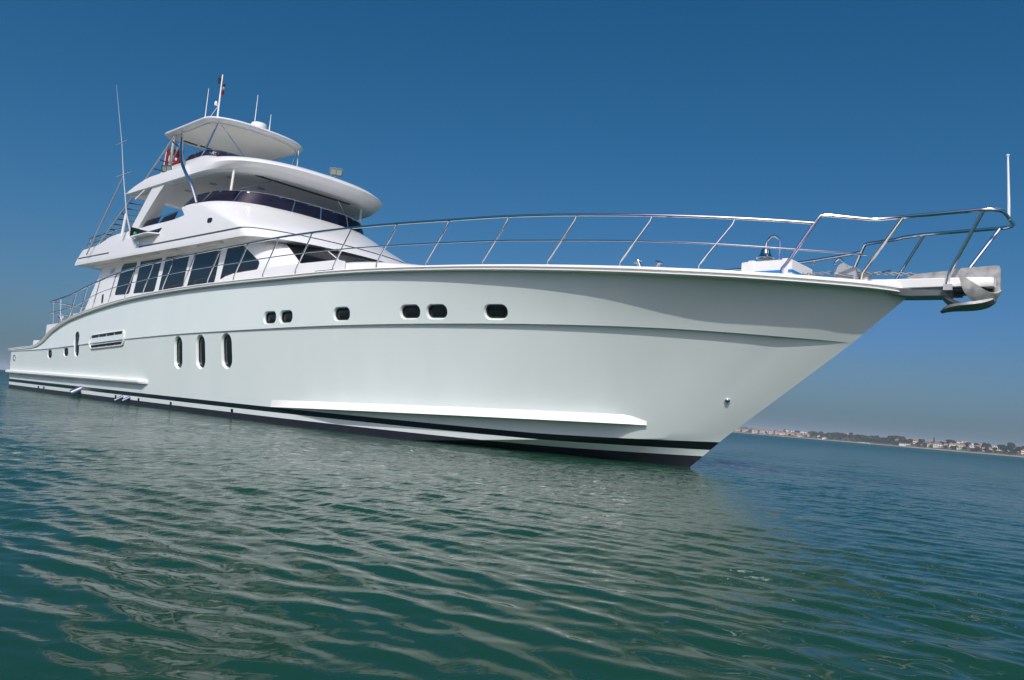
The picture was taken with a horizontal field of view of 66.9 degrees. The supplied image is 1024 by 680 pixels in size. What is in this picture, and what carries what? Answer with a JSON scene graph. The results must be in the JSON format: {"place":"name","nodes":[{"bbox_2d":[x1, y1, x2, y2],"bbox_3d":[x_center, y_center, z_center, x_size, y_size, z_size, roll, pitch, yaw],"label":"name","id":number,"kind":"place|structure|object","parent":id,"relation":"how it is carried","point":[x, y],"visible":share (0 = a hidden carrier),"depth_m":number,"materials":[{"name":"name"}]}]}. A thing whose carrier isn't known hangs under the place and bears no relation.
{"place":"outdoors","nodes":[
{"label":"outdoors","id":0,"kind":"place"},
{"bbox_2d":[0,369,1023,679],"bbox_3d":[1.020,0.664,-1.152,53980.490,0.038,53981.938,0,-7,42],"label":"water","id":1,"kind":"structure","parent":0,"point":[142,543],"depth_m":3.69,"materials":[{"name":"green liquid"}]},
{"bbox_2d":[5,74,1015,466],"bbox_3d":[-5.397,-2.571,22.114,33.507,11.722,6.940,0,-7,42],"label":"motor yacht","id":2,"kind":"object","parent":1,"relation":"on","point":[255,282],"visible":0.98,"depth_m":14.96,"materials":[{"name":"paint"}]},
{"bbox_2d":[115,262,136,294],"bbox_3d":[-12.582,-1.992,25.271,1.451,1.026,0.030,0,-7,42],"label":"saloon window","id":3,"kind":"structure","parent":2,"relation":"in","point":[124,278],"depth_m":25.28,"materials":[{"name":"black glass"}]},
{"bbox_2d":[134,258,161,292],"bbox_3d":[-11.348,-1.986,24.152,1.802,1.015,0.030,0,-7,42],"label":"saloon window","id":4,"kind":"structure","parent":2,"relation":"in","point":[143,272],"depth_m":24.13,"materials":[{"name":"black glass"}]},
{"bbox_2d":[150,228,161,232],"bbox_3d":[-10.759,-3.226,23.276,1.101,0.190,0.073,0,-7,41],"label":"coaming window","id":5,"kind":"structure","parent":2,"relation":"in","point":[156,230],"depth_m":23.08,"materials":[{"name":"glass"}]},
{"bbox_2d":[158,254,188,290],"bbox_3d":[-9.998,-1.994,22.931,1.782,1.009,0.030,0,-7,42],"label":"saloon window","id":6,"kind":"structure","parent":2,"relation":"in","point":[175,280],"depth_m":22.87,"materials":[{"name":"black glass"}]},
{"bbox_2d":[164,148,183,165],"bbox_3d":[-11.662,-5.905,26.669,1.296,1.763,0.150,1,-6,33],"label":"ensign","id":7,"kind":"object","parent":2,"relation":"attached to","point":[176,160],"visible":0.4,"depth_m":26.73,"materials":[{"name":"red fabric"}]},
{"bbox_2d":[187,250,220,285],"bbox_3d":[-8.619,-1.999,21.682,1.782,0.979,0.030,0,-7,42],"label":"saloon window","id":8,"kind":"structure","parent":2,"relation":"in","point":[199,276],"depth_m":21.65,"materials":[{"name":"black glass"}]},
{"bbox_2d":[221,84,225,95],"bbox_3d":[-9.194,-7.971,24.670,0.217,0.370,0.082,0,-7,42],"label":"courtesy flag","id":9,"kind":"object","parent":2,"relation":"attached to","point":[223,88],"visible":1,"depth_m":24.64,"materials":[{"name":"red fabric"}]},
{"bbox_2d":[220,246,258,278],"bbox_3d":[-7.120,-2.064,20.341,1.946,0.847,0.037,0,-7,42],"label":"saloon window","id":10,"kind":"structure","parent":2,"relation":"in","point":[234,254],"depth_m":20.42,"materials":[{"name":"black glass"}]},
{"bbox_2d":[756,235,780,259],"bbox_3d":[4.307,-1.511,13.033,0.376,0.494,0.300,4,-5,10],"label":"ship bell","id":11,"kind":"object","parent":2,"relation":"hanging from","point":[765,253],"visible":0.97,"depth_m":12.96,"materials":[{"name":"silver metal"}]},
{"bbox_2d":[741,258,811,275],"bbox_3d":[4.401,-1.028,12.963,0.908,0.468,0.877,0,-7,42],"label":"deck box","id":12,"kind":"object","parent":2,"relation":"on","point":[791,267],"visible":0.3,"depth_m":12.62,"materials":[{"name":"white paint"}]},
{"bbox_2d":[802,271,914,275],"bbox_3d":[5.359,-1.031,12.106,1.758,0.152,0.061,0,-7,42],"label":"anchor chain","id":13,"kind":"object","parent":2,"relation":"attached to","point":[873,272],"visible":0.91,"depth_m":11.92,"materials":[{"name":"metal"}]},
{"bbox_2d":[907,265,1001,313],"bbox_3d":[6.316,-0.720,11.069,1.099,0.663,0.786,3,-6,15],"label":"anchor","id":14,"kind":"object","parent":2,"relation":"attached to","point":[980,297],"visible":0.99,"depth_m":10.85,"materials":[{"name":"metal"}]},
{"bbox_2d":[0,0,1023,448],"label":"sky","id":15,"kind":"structure","parent":0,"point":[804,110],"materials":[{"name":"blue"}]},
{"bbox_2d":[739,425,765,429],"bbox_3d":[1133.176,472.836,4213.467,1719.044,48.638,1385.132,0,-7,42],"label":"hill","id":16,"kind":"structure","parent":0,"point":[741,426],"depth_m":4045.73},
{"bbox_2d":[733,430,1023,455],"bbox_3d":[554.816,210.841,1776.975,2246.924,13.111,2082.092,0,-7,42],"label":"land","id":17,"kind":"structure","parent":0,"point":[993,452],"depth_m":1127.07,"materials":[{"name":"brown"}]},
{"bbox_2d":[932,442,943,447],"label":"house","id":18,"kind":"structure","parent":17,"relation":"on","point":[935,445],"depth_m":1071.36,"materials":[{"name":"beige"}]},
{"bbox_2d":[948,442,958,447],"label":"house","id":19,"kind":"structure","parent":17,"relation":"on","point":[952,444],"depth_m":1040.60,"materials":[{"name":"beige"}]},
{"bbox_2d":[1000,445,1010,450],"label":"tree","id":20,"kind":"object","parent":17,"relation":"on","point":[1004,447],"visible":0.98,"depth_m":942.08,"materials":[{"name":"green plant"}]},
{"bbox_2d":[737,432,1023,456],"bbox_3d":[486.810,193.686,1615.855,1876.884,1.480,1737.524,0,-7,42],"label":"beach","id":21,"kind":"structure","parent":0,"point":[899,446],"depth_m":1103.41,"materials":[{"name":"beige sand"}]}
]}

